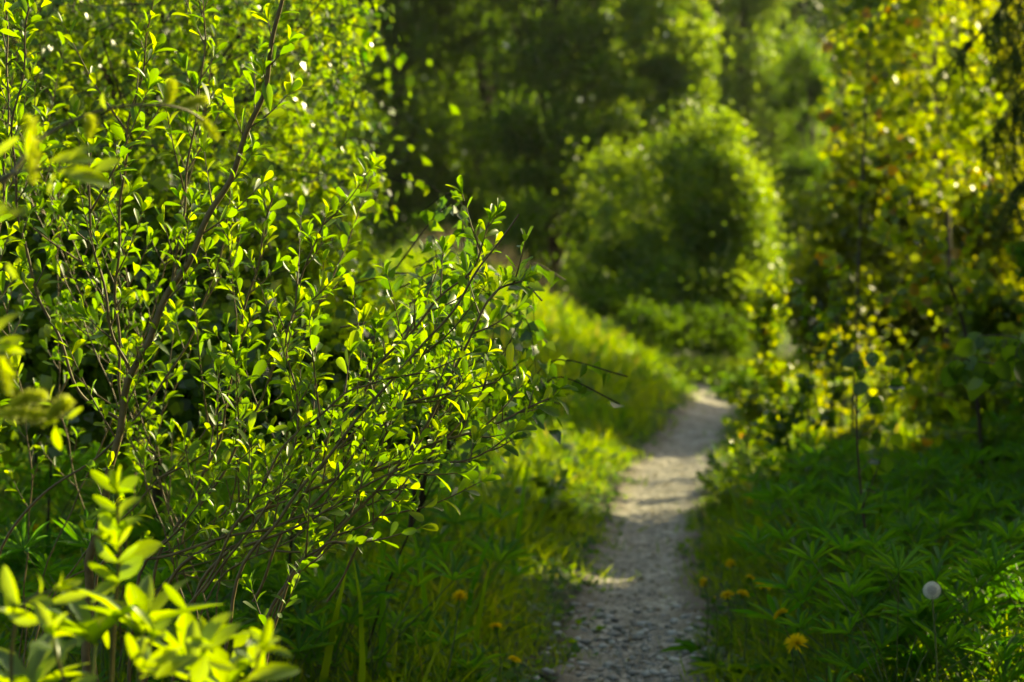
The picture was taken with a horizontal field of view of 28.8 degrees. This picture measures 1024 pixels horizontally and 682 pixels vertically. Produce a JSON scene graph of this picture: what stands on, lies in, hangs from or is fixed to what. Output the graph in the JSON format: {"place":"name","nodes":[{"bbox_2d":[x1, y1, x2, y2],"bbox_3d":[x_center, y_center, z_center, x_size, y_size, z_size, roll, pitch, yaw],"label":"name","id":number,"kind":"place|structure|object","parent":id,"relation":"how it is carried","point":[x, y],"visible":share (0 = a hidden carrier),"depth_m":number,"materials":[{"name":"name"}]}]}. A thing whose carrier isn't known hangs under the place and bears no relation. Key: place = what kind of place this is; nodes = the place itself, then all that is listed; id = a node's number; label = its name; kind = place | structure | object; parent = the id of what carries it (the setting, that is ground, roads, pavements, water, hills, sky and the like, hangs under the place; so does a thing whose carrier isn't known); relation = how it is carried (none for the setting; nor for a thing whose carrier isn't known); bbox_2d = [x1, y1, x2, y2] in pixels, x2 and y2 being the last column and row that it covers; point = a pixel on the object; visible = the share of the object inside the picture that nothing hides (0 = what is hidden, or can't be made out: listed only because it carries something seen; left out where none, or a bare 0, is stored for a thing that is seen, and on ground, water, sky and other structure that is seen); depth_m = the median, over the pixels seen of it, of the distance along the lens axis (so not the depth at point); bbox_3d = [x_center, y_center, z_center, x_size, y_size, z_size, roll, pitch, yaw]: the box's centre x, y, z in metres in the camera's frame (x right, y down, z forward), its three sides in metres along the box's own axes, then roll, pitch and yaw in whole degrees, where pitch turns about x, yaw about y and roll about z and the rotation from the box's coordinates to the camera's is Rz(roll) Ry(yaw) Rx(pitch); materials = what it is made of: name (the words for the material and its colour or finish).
{"place":"outdoors","nodes":[
{"label":"outdoors","id":0,"kind":"place"},
{"bbox_2d":[0,244,1023,681],"bbox_3d":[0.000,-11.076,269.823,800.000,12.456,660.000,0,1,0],"label":"ground","id":1,"kind":"structure","parent":0,"point":[557,593],"depth_m":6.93,"materials":[{"name":"green plant"}]},
{"bbox_2d":[0,471,121,583],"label":"lupin plant","id":2,"kind":"object","parent":1,"relation":"on","point":[69,490],"visible":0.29,"depth_m":6.62,"materials":[{"name":"green plant"}]},
{"bbox_2d":[0,536,143,642],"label":"lupin plant","id":3,"kind":"object","parent":1,"relation":"on","point":[9,562],"visible":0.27,"depth_m":5.02,"materials":[{"name":"green plant"}]},
{"bbox_2d":[0,516,168,657],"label":"lupin plant","id":4,"kind":"object","parent":1,"relation":"on","point":[130,535],"visible":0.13,"depth_m":5.07,"materials":[{"name":"green plant"}]},
{"bbox_2d":[0,511,194,617],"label":"lupin plant","id":5,"kind":"object","parent":1,"relation":"on","point":[153,532],"visible":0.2,"depth_m":5.32,"materials":[{"name":"green plant"}]},
{"bbox_2d":[0,542,202,681],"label":"lupin plant","id":6,"kind":"object","parent":1,"relation":"on","point":[163,574],"visible":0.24,"depth_m":4.38,"materials":[{"name":"green plant"}]},
{"bbox_2d":[0,78,221,449],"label":"willow shrub","id":7,"kind":"object","parent":1,"relation":"on","point":[85,174],"visible":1,"depth_m":2.00,"materials":[{"name":"green plant"}]},
{"bbox_2d":[0,496,251,681],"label":"lupin plant","id":8,"kind":"object","parent":1,"relation":"on","point":[73,531],"visible":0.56,"depth_m":4.15,"materials":[{"name":"green plant"}]},
{"bbox_2d":[11,467,244,643],"bbox_3d":[-0.999,0.620,5.153,0.606,0.577,0.596,-1,1,-33],"label":"lupin plant","id":9,"kind":"object","parent":1,"relation":"on","point":[40,484],"visible":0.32,"depth_m":5.16,"materials":[{"name":"green plant"}]},
{"bbox_2d":[28,455,229,593],"bbox_3d":[-1.055,0.594,5.533,0.578,0.555,0.662,0,1,-18],"label":"lupin plant","id":10,"kind":"object","parent":1,"relation":"on","point":[65,470],"visible":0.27,"depth_m":5.54,"materials":[{"name":"green plant"}]},
{"bbox_2d":[53,444,243,523],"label":"lupin plant","id":11,"kind":"object","parent":1,"relation":"on","point":[218,453],"visible":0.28,"depth_m":7.01,"materials":[{"name":"green plant"}]},
{"bbox_2d":[0,465,300,681],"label":"leafy shoot","id":12,"kind":"object","parent":1,"relation":"on","point":[112,532],"visible":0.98,"depth_m":1.99,"materials":[{"name":"green plant"}]},
{"bbox_2d":[0,575,279,681],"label":"herb","id":13,"kind":"object","parent":12,"relation":"attached to","point":[41,664],"visible":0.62,"depth_m":2.10,"materials":[{"name":"green plant"}]},
{"bbox_2d":[30,542,284,681],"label":"lupin plant","id":14,"kind":"object","parent":1,"relation":"on","point":[124,625],"visible":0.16,"depth_m":4.53,"materials":[{"name":"green plant"}]},
{"bbox_2d":[0,44,361,631],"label":"shrub","id":15,"kind":"object","parent":1,"relation":"on","point":[35,354],"visible":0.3,"depth_m":5.26,"materials":[{"name":"green plant"}]},
{"bbox_2d":[0,0,377,523],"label":"birch tree","id":16,"kind":"object","parent":1,"relation":"on","point":[334,131],"visible":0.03,"depth_m":6.92,"materials":[{"name":"green plant"}]},
{"bbox_2d":[0,0,456,563],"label":"birch tree","id":17,"kind":"object","parent":1,"relation":"on","point":[240,20],"visible":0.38,"depth_m":5.47,"materials":[{"name":"green plant"}]},
{"bbox_2d":[2,0,459,445],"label":"shrub","id":18,"kind":"object","parent":1,"relation":"on","point":[410,80],"depth_m":9.48,"materials":[{"name":"green plant"}]},
{"bbox_2d":[132,595,331,681],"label":"lupin plant","id":19,"kind":"object","parent":1,"relation":"on","point":[246,625],"visible":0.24,"depth_m":4.35,"materials":[{"name":"green plant"}]},
{"bbox_2d":[155,539,341,679],"bbox_3d":[-0.646,0.696,4.730,0.503,0.444,0.575,0,1,0],"label":"lupin plant","id":20,"kind":"object","parent":1,"relation":"on","point":[246,569],"visible":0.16,"depth_m":4.69,"materials":[{"name":"green plant"}]},
{"bbox_2d":[176,572,348,681],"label":"lupin plant","id":21,"kind":"object","parent":1,"relation":"on","point":[313,619],"visible":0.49,"depth_m":4.42,"materials":[{"name":"green plant"}]},
{"bbox_2d":[164,561,365,681],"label":"lupin plant","id":22,"kind":"object","parent":1,"relation":"on","point":[319,579],"visible":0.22,"depth_m":4.59,"materials":[{"name":"green plant"}]},
{"bbox_2d":[0,0,577,681],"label":"willow bush","id":23,"kind":"object","parent":1,"relation":"on","point":[404,374],"visible":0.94,"depth_m":3.42,"materials":[{"name":"green plant"}]},
{"bbox_2d":[133,191,481,570],"bbox_3d":[-0.637,0.272,5.549,0.923,1.395,1.657,0,1,-11],"label":"shrub","id":24,"kind":"object","parent":1,"relation":"on","point":[333,336],"visible":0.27,"depth_m":5.03,"materials":[{"name":"green plant"}]},
{"bbox_2d":[222,560,426,676],"bbox_3d":[-0.462,0.716,4.772,0.440,0.401,0.420,0,1,21],"label":"lupin plant","id":25,"kind":"object","parent":1,"relation":"on","point":[376,576],"visible":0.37,"depth_m":4.75,"materials":[{"name":"green plant"}]},
{"bbox_2d":[266,559,398,681],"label":"lupin plant","id":26,"kind":"object","parent":1,"relation":"on","point":[285,638],"visible":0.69,"depth_m":4.50,"materials":[{"name":"green plant"}]},
{"bbox_2d":[234,490,443,646],"bbox_3d":[-0.494,0.640,5.576,0.611,0.463,0.473,0,1,0],"label":"lupin plant","id":27,"kind":"object","parent":1,"relation":"on","point":[378,510],"visible":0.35,"depth_m":5.65,"materials":[{"name":"green plant"}]},
{"bbox_2d":[259,478,434,572],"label":"lupin plant","id":28,"kind":"object","parent":1,"relation":"on","point":[404,491],"visible":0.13,"depth_m":6.19,"materials":[{"name":"green plant"}]},
{"bbox_2d":[242,550,482,681],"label":"lupin plant","id":29,"kind":"object","parent":1,"relation":"on","point":[397,568],"visible":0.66,"depth_m":4.53,"materials":[{"name":"green plant"}]},
{"bbox_2d":[296,0,502,257],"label":"deciduous tree","id":30,"kind":"object","parent":1,"relation":"on","point":[409,29],"visible":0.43,"depth_m":30.37,"materials":[{"name":"green plant"}]},
{"bbox_2d":[354,491,524,590],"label":"lupin plant","id":31,"kind":"object","parent":1,"relation":"on","point":[490,509],"visible":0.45,"depth_m":6.17,"materials":[{"name":"green plant"}]},
{"bbox_2d":[404,631,504,681],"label":"lupin plant","id":32,"kind":"object","parent":1,"relation":"on","point":[475,661],"visible":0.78,"depth_m":4.71,"materials":[{"name":"green plant"}]},
{"bbox_2d":[387,492,537,612],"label":"lupin plant","id":33,"kind":"object","parent":1,"relation":"on","point":[499,553],"visible":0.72,"depth_m":5.79,"materials":[{"name":"green plant"}]},
{"bbox_2d":[373,0,573,270],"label":"deciduous tree","id":34,"kind":"object","parent":1,"relation":"on","point":[470,35],"visible":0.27,"depth_m":30.95,"materials":[{"name":"green plant"}]},
{"bbox_2d":[340,190,627,681],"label":"birch tree","id":35,"kind":"object","parent":1,"relation":"on","point":[529,330],"visible":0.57,"depth_m":4.31,"materials":[{"name":"green plant"}]},
{"bbox_2d":[406,222,586,321],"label":"dry grass","id":36,"kind":"structure","parent":1,"relation":"on","point":[501,258],"depth_m":20.27,"materials":[{"name":"green plant"}]},
{"bbox_2d":[0,398,1023,681],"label":"tall weeds","id":37,"kind":"object","parent":1,"relation":"on","point":[382,600],"visible":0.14,"depth_m":5.74,"materials":[{"name":"green plant"}]},
{"bbox_2d":[0,235,1023,529],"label":"broad leaved weeds","id":38,"kind":"object","parent":1,"relation":"on","point":[742,459],"visible":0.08,"depth_m":10.65,"materials":[{"name":"green plant"}]},
{"bbox_2d":[71,0,1023,289],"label":"distant wood","id":39,"kind":"object","parent":1,"relation":"on","point":[543,4],"depth_m":62.98,"materials":[{"name":"green plant"}]},
{"bbox_2d":[460,0,644,306],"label":"deciduous tree","id":40,"kind":"object","parent":1,"relation":"on","point":[546,171],"visible":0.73,"depth_m":29.30,"materials":[{"name":"green plant"}]},
{"bbox_2d":[492,381,756,681],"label":"footpath","id":41,"kind":"structure","parent":1,"relation":"on","point":[647,662],"depth_m":7.29,"materials":[{"name":"grey gravel"}]},
{"bbox_2d":[515,444,769,681],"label":"pebbles","id":42,"kind":"object","parent":41,"relation":"on","point":[627,626],"visible":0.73,"depth_m":6.83,"materials":[{"name":"grey stone"}]},
{"bbox_2d":[544,0,735,286],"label":"deciduous tree","id":43,"kind":"object","parent":1,"relation":"on","point":[659,77],"visible":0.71,"depth_m":29.52,"materials":[{"name":"green plant"}]},
{"bbox_2d":[595,314,749,383],"bbox_3d":[1.709,0.103,21.472,1.979,0.791,0.887,0,1,0],"label":"leafy mound","id":44,"kind":"object","parent":1,"relation":"on","point":[681,359],"visible":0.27,"depth_m":21.45,"materials":[{"name":"green plant"}]},
{"bbox_2d":[550,88,802,356],"bbox_3d":[2.116,-1.484,26.079,3.324,3.654,3.264,0,1,0],"label":"deciduous tree","id":45,"kind":"object","parent":1,"relation":"on","point":[727,248],"visible":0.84,"depth_m":25.68,"materials":[{"name":"green plant"}]},
{"bbox_2d":[561,279,792,363],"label":"undergrowth bush","id":46,"kind":"object","parent":1,"relation":"on","point":[633,318],"visible":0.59,"depth_m":24.17,"materials":[{"name":"green plant"}]},
{"bbox_2d":[697,365,789,399],"bbox_3d":[2.138,0.432,17.901,0.688,0.527,1.313,0,1,-22],"label":"leafy mound","id":47,"kind":"object","parent":1,"relation":"on","point":[743,378],"visible":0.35,"depth_m":17.93,"materials":[{"name":"green plant"}]},
{"bbox_2d":[721,361,787,484],"bbox_3d":[1.160,0.440,9.635,0.290,0.696,0.325,-1,1,-26],"label":"sapling","id":48,"kind":"object","parent":1,"relation":"on","point":[750,408],"visible":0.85,"depth_m":9.59,"materials":[{"name":"green plant"}]},
{"bbox_2d":[740,275,793,460],"bbox_3d":[1.348,0.215,10.517,0.308,1.122,0.344,0,1,0],"label":"sapling","id":49,"kind":"object","parent":1,"relation":"on","point":[769,335],"visible":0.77,"depth_m":10.47,"materials":[{"name":"green plant"}]},
{"bbox_2d":[697,0,841,206],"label":"deciduous tree","id":50,"kind":"object","parent":1,"relation":"on","point":[740,87],"visible":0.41,"depth_m":41.74,"materials":[{"name":"green plant"}]},
{"bbox_2d":[750,395,830,497],"bbox_3d":[1.121,0.516,8.002,0.321,0.603,0.172,0,1,0],"label":"sapling","id":51,"kind":"object","parent":1,"relation":"on","point":[807,404],"visible":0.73,"depth_m":8.00,"materials":[{"name":"green plant"}]},
{"bbox_2d":[738,0,854,253],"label":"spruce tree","id":52,"kind":"object","parent":1,"relation":"on","point":[806,11],"visible":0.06,"depth_m":51.27,"materials":[{"name":"green plant"}]},
{"bbox_2d":[727,480,866,585],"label":"lupin plant","id":53,"kind":"object","parent":1,"relation":"on","point":[775,511],"visible":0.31,"depth_m":6.28,"materials":[{"name":"green plant"}]},
{"bbox_2d":[766,29,844,327],"bbox_3d":[5.282,-2.949,36.249,2.359,5.638,3.049,0,1,0],"label":"deciduous tree","id":54,"kind":"object","parent":1,"relation":"on","point":[800,172],"visible":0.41,"depth_m":36.36,"materials":[{"name":"green plant"}]},
{"bbox_2d":[768,278,842,505],"bbox_3d":[1.213,0.283,8.190,0.290,1.090,0.268,1,2,36],"label":"sapling","id":55,"kind":"object","parent":1,"relation":"on","point":[805,384],"visible":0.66,"depth_m":8.20,"materials":[{"name":"green plant"}]},
{"bbox_2d":[743,472,904,597],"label":"lupin plant","id":56,"kind":"object","parent":1,"relation":"on","point":[768,492],"visible":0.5,"depth_m":5.98,"materials":[{"name":"green plant"}]},
{"bbox_2d":[777,442,872,513],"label":"lupin plant","id":57,"kind":"object","parent":1,"relation":"on","point":[806,447],"visible":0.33,"depth_m":7.48,"materials":[{"name":"green plant"}]},
{"bbox_2d":[744,477,931,592],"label":"lupin plant","id":58,"kind":"object","parent":1,"relation":"on","point":[811,513],"visible":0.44,"depth_m":5.81,"materials":[{"name":"green plant"}]},
{"bbox_2d":[733,480,945,650],"bbox_3d":[0.858,0.620,5.215,0.524,0.492,0.471,1,1,33],"label":"lupin plant","id":59,"kind":"object","parent":1,"relation":"on","point":[790,492],"visible":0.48,"depth_m":5.19,"materials":[{"name":"green plant"}]},
{"bbox_2d":[771,567,915,679],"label":"lupin plant","id":60,"kind":"object","parent":1,"relation":"on","point":[808,587],"visible":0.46,"depth_m":4.75,"materials":[{"name":"green plant"}]},
{"bbox_2d":[819,257,871,474],"bbox_3d":[1.508,0.200,8.996,0.232,1.156,0.289,0,1,13],"label":"sapling","id":61,"kind":"object","parent":1,"relation":"on","point":[843,350],"visible":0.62,"depth_m":8.98,"materials":[{"name":"green plant"}]},
{"bbox_2d":[791,265,901,449],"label":"olive bush","id":62,"kind":"object","parent":1,"relation":"on","point":[864,420],"visible":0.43,"depth_m":11.79,"materials":[{"name":"green plant"}]},
{"bbox_2d":[730,551,974,681],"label":"lupin plant","id":63,"kind":"object","parent":1,"relation":"on","point":[773,602],"visible":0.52,"depth_m":4.72,"materials":[{"name":"green plant"}]},
{"bbox_2d":[777,572,957,681],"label":"lupin plant","id":64,"kind":"object","parent":1,"relation":"on","point":[862,663],"visible":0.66,"depth_m":4.38,"materials":[{"name":"green plant"}]},
{"bbox_2d":[779,438,960,554],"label":"lupin plant","id":65,"kind":"object","parent":1,"relation":"on","point":[843,449],"visible":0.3,"depth_m":7.03,"materials":[{"name":"green plant"}]},
{"bbox_2d":[842,348,903,586],"bbox_3d":[0.964,0.450,5.304,0.168,0.864,0.106,0,1,0],"label":"sapling","id":66,"kind":"object","parent":1,"relation":"on","point":[882,465],"visible":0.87,"depth_m":5.30,"materials":[{"name":"green plant"}]},
{"bbox_2d":[809,0,941,452],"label":"aspen sapling","id":67,"kind":"object","parent":1,"relation":"on","point":[831,119],"visible":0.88,"depth_m":9.31,"materials":[{"name":"green plant"}]},
{"bbox_2d":[810,626,957,681],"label":"lupin plant","id":68,"kind":"object","parent":1,"relation":"on","point":[848,658],"visible":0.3,"depth_m":4.45,"materials":[{"name":"green plant"}]},
{"bbox_2d":[793,481,976,564],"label":"lupin plant","id":69,"kind":"object","parent":1,"relation":"on","point":[926,506],"visible":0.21,"depth_m":5.96,"materials":[{"name":"green plant"}]},
{"bbox_2d":[811,455,962,536],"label":"lupin plant","id":70,"kind":"object","parent":1,"relation":"on","point":[851,470],"visible":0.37,"depth_m":6.58,"materials":[{"name":"green plant"}]},
{"bbox_2d":[770,0,1023,392],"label":"leafy tree","id":71,"kind":"object","parent":1,"relation":"on","point":[890,268],"visible":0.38,"depth_m":15.12,"materials":[{"name":"green plant"}]},
{"bbox_2d":[779,536,1017,681],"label":"lupin plant","id":72,"kind":"object","parent":1,"relation":"on","point":[851,587],"visible":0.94,"depth_m":4.20,"materials":[{"name":"green plant"}]},
{"bbox_2d":[810,522,1006,666],"bbox_3d":[0.928,0.662,4.706,0.418,0.440,0.493,0,1,-10],"label":"lupin plant","id":73,"kind":"object","parent":1,"relation":"on","point":[840,539],"visible":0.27,"depth_m":4.75,"materials":[{"name":"green plant"}]},
{"bbox_2d":[810,0,1013,345],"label":"yellow birch","id":74,"kind":"object","parent":1,"relation":"on","point":[961,126],"visible":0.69,"depth_m":12.86,"materials":[{"name":"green plant"}]},
{"bbox_2d":[804,480,1021,564],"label":"lupin plant","id":75,"kind":"object","parent":1,"relation":"on","point":[994,502],"visible":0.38,"depth_m":5.55,"materials":[{"name":"green plant"}]},
{"bbox_2d":[822,517,1003,622],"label":"lupin plant","id":76,"kind":"object","parent":1,"relation":"on","point":[865,550],"visible":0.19,"depth_m":5.07,"materials":[{"name":"green plant"}]},
{"bbox_2d":[812,0,1023,344],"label":"leafy tree","id":77,"kind":"object","parent":1,"relation":"on","point":[842,28],"visible":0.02,"depth_m":24.94,"materials":[{"name":"green plant"}]},
{"bbox_2d":[812,576,1023,670],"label":"lupin plant","id":78,"kind":"object","parent":1,"relation":"on","point":[870,602],"visible":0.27,"depth_m":4.61,"materials":[{"name":"green plant"}]},
{"bbox_2d":[834,531,1023,681],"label":"lupin plant","id":79,"kind":"object","parent":1,"relation":"on","point":[963,576],"visible":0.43,"depth_m":4.55,"materials":[{"name":"green plant"}]},
{"bbox_2d":[837,524,1023,673],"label":"lupin plant","id":80,"kind":"object","parent":1,"relation":"on","point":[879,573],"visible":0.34,"depth_m":4.65,"materials":[{"name":"green plant"}]},
{"bbox_2d":[838,263,1023,439],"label":"golden bush","id":81,"kind":"object","parent":1,"relation":"on","point":[987,316],"visible":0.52,"depth_m":9.98,"materials":[{"name":"green plant"}]},
{"bbox_2d":[851,452,1023,546],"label":"lupin plant","id":82,"kind":"object","parent":1,"relation":"on","point":[955,464],"visible":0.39,"depth_m":6.65,"materials":[{"name":"green plant"}]},
{"bbox_2d":[852,554,1023,681],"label":"lupin plant","id":83,"kind":"object","parent":1,"relation":"on","point":[935,572],"visible":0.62,"depth_m":4.34,"materials":[{"name":"green plant"}]},
{"bbox_2d":[864,619,1023,681],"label":"lupin plant","id":84,"kind":"object","parent":1,"relation":"on","point":[925,639],"visible":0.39,"depth_m":4.28,"materials":[{"name":"green plant"}]},
{"bbox_2d":[867,165,1023,480],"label":"aspen sapling","id":85,"kind":"object","parent":1,"relation":"on","point":[937,277],"visible":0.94,"depth_m":7.51,"materials":[{"name":"green plant"}]},
{"bbox_2d":[876,592,1023,681],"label":"lupin plant","id":86,"kind":"object","parent":1,"relation":"on","point":[1013,644],"visible":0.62,"depth_m":4.22,"materials":[{"name":"green plant"}]},
{"bbox_2d":[879,566,1023,681],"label":"lupin plant","id":87,"kind":"object","parent":1,"relation":"on","point":[1019,667],"visible":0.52,"depth_m":4.30,"materials":[{"name":"green plant"}]},
{"bbox_2d":[882,528,1023,658],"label":"lupin plant","id":88,"kind":"object","parent":1,"relation":"on","point":[919,576],"visible":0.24,"depth_m":4.72,"materials":[{"name":"green plant"}]},
{"bbox_2d":[883,504,1023,601],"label":"lupin plant","id":89,"kind":"object","parent":1,"relation":"on","point":[934,526],"visible":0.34,"depth_m":5.15,"materials":[{"name":"green plant"}]},
{"bbox_2d":[887,454,1023,580],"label":"lupin plant","id":90,"kind":"object","parent":1,"relation":"on","point":[925,465],"visible":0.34,"depth_m":6.06,"materials":[{"name":"green plant"}]},
{"bbox_2d":[902,598,1023,681],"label":"lupin plant","id":91,"kind":"object","parent":1,"relation":"on","point":[952,637],"visible":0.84,"depth_m":4.15,"materials":[{"name":"green plant"}]},
{"bbox_2d":[943,639,982,681],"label":"tansy plant","id":92,"kind":"object","parent":1,"relation":"on","point":[960,654],"visible":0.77,"depth_m":4.16,"materials":[{"name":"green plant"}]},
{"bbox_2d":[912,432,1023,521],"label":"lupin plant","id":93,"kind":"object","parent":1,"relation":"on","point":[980,453],"visible":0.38,"depth_m":6.75,"materials":[{"name":"green plant"}]},
{"bbox_2d":[917,0,1023,281],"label":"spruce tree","id":94,"kind":"object","parent":1,"relation":"on","point":[999,20],"visible":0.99,"depth_m":7.44,"materials":[{"name":"green plant"}]},
{"bbox_2d":[926,238,1023,467],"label":"dark bush","id":95,"kind":"object","parent":1,"relation":"on","point":[990,429],"visible":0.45,"depth_m":8.63,"materials":[{"name":"green plant"}]},
{"bbox_2d":[928,407,1022,485],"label":"lupin plant","id":96,"kind":"object","parent":1,"relation":"on","point":[994,415],"visible":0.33,"depth_m":7.71,"materials":[{"name":"green plant"}]},
{"bbox_2d":[931,476,1023,586],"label":"lupin plant","id":97,"kind":"object","parent":1,"relation":"on","point":[967,515],"visible":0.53,"depth_m":5.58,"materials":[{"name":"green plant"}]},
{"bbox_2d":[936,516,1023,651],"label":"lupin plant","id":98,"kind":"object","parent":1,"relation":"on","point":[1015,526],"visible":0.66,"depth_m":4.38,"materials":[{"name":"green plant"}]},
{"bbox_2d":[940,331,1023,389],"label":"hazel shrub","id":99,"kind":"object","parent":1,"relation":"on","point":[971,372],"visible":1,"depth_m":5.21,"materials":[{"name":"green plant"}]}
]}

